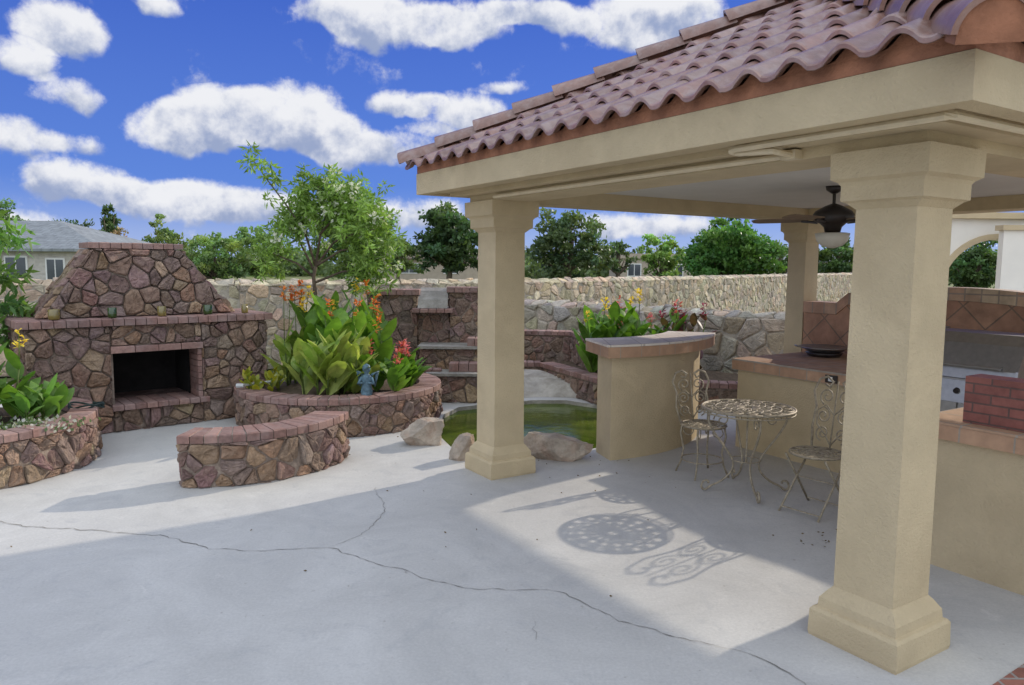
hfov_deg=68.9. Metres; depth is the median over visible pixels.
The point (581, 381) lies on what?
canna bed wall
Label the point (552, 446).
boulder
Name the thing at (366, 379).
garden figurine
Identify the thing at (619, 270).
thin tree
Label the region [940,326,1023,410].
gas grill
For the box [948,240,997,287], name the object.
dark tree
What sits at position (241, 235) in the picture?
round tree
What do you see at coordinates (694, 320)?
canna plant
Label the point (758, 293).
boundary wall
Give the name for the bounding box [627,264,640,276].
window
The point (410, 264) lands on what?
round tree
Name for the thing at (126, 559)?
patio
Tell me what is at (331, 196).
young flowering tree
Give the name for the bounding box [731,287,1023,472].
grill counter
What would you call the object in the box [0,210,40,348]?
oleander shrub
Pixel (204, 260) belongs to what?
pale tree
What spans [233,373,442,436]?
round planter
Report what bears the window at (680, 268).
in the distant tan house at (635, 269)
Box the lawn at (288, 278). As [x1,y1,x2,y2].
[0,265,994,383]
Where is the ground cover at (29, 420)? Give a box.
[0,413,100,433]
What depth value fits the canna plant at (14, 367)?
6.79 m
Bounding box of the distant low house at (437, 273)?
[385,245,477,279]
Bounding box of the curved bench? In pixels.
[176,411,349,487]
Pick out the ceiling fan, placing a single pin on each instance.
(833, 218)
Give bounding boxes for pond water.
[441,404,596,447]
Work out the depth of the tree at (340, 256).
56.13 m
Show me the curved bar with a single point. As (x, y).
(637, 415)
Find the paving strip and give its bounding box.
[993,664,1023,684]
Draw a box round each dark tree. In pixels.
[48,218,94,227]
[411,200,477,278]
[818,237,853,272]
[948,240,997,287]
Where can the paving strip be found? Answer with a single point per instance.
(1015, 677)
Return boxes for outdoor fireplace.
[2,242,272,433]
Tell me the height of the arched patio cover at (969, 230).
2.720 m
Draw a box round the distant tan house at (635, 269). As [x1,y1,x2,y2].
[609,253,691,276]
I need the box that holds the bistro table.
[700,399,796,503]
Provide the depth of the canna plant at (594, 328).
10.30 m
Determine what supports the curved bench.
on the patio at (126, 559)
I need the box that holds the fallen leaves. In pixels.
[10,436,836,596]
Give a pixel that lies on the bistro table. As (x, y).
(754, 408)
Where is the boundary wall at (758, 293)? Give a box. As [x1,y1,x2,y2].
[0,272,851,376]
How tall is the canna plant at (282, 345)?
1.288 m
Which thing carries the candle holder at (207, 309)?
on the outdoor fireplace
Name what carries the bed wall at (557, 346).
on the lawn at (288, 278)
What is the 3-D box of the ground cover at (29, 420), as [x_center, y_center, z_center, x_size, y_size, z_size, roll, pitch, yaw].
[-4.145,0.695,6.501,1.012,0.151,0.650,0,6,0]
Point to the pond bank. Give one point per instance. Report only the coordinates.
(539, 383)
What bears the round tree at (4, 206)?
on the lawn at (288, 278)
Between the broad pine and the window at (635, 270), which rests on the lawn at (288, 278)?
the broad pine
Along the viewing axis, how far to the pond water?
9.04 m
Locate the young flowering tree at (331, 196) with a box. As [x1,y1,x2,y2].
[233,140,407,298]
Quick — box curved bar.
[585,331,714,459]
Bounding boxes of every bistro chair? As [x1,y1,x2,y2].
[672,369,728,480]
[778,375,845,522]
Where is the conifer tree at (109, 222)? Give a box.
[98,203,121,232]
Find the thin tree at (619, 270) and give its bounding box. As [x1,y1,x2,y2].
[605,239,639,276]
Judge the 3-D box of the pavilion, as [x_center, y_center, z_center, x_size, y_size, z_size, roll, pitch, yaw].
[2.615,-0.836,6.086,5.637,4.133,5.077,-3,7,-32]
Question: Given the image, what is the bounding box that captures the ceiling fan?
[752,185,855,247]
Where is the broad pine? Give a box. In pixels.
[525,207,623,278]
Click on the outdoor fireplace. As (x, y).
(138, 362)
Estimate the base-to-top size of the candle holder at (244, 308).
0.108 m
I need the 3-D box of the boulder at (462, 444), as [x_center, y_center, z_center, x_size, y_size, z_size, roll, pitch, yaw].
[-0.465,1.072,7.105,0.222,0.416,0.218,6,8,44]
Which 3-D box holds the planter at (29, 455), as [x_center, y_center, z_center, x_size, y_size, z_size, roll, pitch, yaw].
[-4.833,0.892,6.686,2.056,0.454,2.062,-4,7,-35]
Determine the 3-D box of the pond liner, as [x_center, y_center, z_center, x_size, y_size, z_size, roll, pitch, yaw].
[0.299,1.087,8.824,2.284,0.300,2.887,0,6,0]
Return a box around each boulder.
[400,417,443,445]
[449,432,474,460]
[524,431,593,461]
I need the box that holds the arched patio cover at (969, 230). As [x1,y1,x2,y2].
[949,212,1023,266]
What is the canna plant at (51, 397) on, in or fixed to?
on the planter at (29, 455)
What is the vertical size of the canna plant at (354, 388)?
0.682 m
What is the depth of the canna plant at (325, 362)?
8.21 m
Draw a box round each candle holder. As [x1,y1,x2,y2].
[47,309,59,319]
[107,307,116,317]
[157,306,165,315]
[203,305,212,314]
[241,304,247,312]
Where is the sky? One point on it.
(143, 108)
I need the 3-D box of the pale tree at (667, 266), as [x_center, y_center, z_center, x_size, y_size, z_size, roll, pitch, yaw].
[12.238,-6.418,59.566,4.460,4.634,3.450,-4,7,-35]
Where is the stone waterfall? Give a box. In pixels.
[365,286,477,402]
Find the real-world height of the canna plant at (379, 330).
1.296 m
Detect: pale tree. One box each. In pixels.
[184,231,253,279]
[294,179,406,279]
[635,233,685,276]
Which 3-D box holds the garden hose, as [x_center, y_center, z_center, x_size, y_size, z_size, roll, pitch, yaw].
[-4.120,0.608,7.208,0.348,0.058,0.217,0,6,0]
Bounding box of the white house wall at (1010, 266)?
[995,225,1023,290]
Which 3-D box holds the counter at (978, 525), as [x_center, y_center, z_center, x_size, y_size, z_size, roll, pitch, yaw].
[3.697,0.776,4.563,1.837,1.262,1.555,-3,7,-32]
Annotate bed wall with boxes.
[524,329,597,369]
[524,360,737,409]
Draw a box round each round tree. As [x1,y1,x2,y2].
[0,198,29,220]
[141,214,193,258]
[229,224,300,278]
[389,238,426,278]
[675,217,787,276]
[770,240,787,273]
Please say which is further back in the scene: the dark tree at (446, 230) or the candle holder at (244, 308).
the dark tree at (446, 230)
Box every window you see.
[4,256,27,278]
[45,258,64,279]
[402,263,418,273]
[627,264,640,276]
[673,264,682,276]
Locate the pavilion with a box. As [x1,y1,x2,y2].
[397,0,1023,674]
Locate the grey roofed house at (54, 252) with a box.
[0,220,148,279]
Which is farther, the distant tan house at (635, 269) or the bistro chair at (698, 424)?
the distant tan house at (635, 269)
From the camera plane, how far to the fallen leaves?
5.14 m
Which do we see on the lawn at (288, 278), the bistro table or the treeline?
the treeline
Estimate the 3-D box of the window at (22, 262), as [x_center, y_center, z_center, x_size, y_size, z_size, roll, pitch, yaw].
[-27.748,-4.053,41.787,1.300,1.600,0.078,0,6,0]
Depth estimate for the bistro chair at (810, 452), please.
5.72 m
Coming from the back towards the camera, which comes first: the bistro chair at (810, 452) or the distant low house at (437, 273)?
the distant low house at (437, 273)
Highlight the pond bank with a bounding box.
[454,369,578,402]
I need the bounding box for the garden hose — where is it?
[68,401,104,408]
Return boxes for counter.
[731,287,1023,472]
[930,374,1023,595]
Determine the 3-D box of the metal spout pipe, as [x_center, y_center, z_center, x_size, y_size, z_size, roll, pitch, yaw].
[-2.876,0.465,8.627,0.122,0.060,0.699,4,7,32]
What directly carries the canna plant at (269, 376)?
in the round planter at (385, 409)
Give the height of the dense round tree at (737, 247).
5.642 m
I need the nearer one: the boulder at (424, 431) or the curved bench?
the curved bench
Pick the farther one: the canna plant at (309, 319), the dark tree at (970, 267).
the dark tree at (970, 267)
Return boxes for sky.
[0,0,1023,263]
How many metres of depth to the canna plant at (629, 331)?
10.33 m
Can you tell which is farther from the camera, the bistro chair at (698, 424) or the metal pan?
the metal pan
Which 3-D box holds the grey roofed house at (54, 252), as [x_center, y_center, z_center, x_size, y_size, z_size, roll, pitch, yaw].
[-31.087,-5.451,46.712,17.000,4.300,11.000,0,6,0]
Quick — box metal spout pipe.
[236,379,284,387]
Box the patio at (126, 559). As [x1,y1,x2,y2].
[0,397,1023,684]
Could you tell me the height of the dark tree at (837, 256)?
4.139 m
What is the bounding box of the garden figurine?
[356,364,378,395]
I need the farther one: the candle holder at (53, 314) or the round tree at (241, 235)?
the round tree at (241, 235)
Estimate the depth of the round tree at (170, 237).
62.81 m
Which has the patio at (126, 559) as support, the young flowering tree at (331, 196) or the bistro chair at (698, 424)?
the bistro chair at (698, 424)
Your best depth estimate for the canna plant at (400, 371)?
8.56 m
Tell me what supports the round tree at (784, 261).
on the lawn at (288, 278)
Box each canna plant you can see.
[0,328,40,417]
[0,374,73,419]
[239,366,286,391]
[260,279,304,385]
[280,318,368,394]
[287,277,363,381]
[307,279,396,372]
[343,336,380,393]
[365,338,432,391]
[572,288,652,372]
[608,295,687,336]
[658,303,716,368]
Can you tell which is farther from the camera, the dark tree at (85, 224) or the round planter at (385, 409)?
the dark tree at (85, 224)
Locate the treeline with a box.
[186,239,996,282]
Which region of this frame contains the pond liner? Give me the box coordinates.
[442,400,596,418]
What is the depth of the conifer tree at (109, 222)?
59.10 m
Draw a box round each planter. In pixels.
[0,397,102,488]
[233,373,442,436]
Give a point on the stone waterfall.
(438, 327)
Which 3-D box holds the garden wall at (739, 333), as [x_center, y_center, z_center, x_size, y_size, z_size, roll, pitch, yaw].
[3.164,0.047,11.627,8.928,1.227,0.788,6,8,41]
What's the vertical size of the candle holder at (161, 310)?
0.108 m
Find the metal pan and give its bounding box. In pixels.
[794,344,847,356]
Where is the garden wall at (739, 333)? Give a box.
[524,299,784,373]
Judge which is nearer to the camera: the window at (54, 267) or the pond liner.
the pond liner

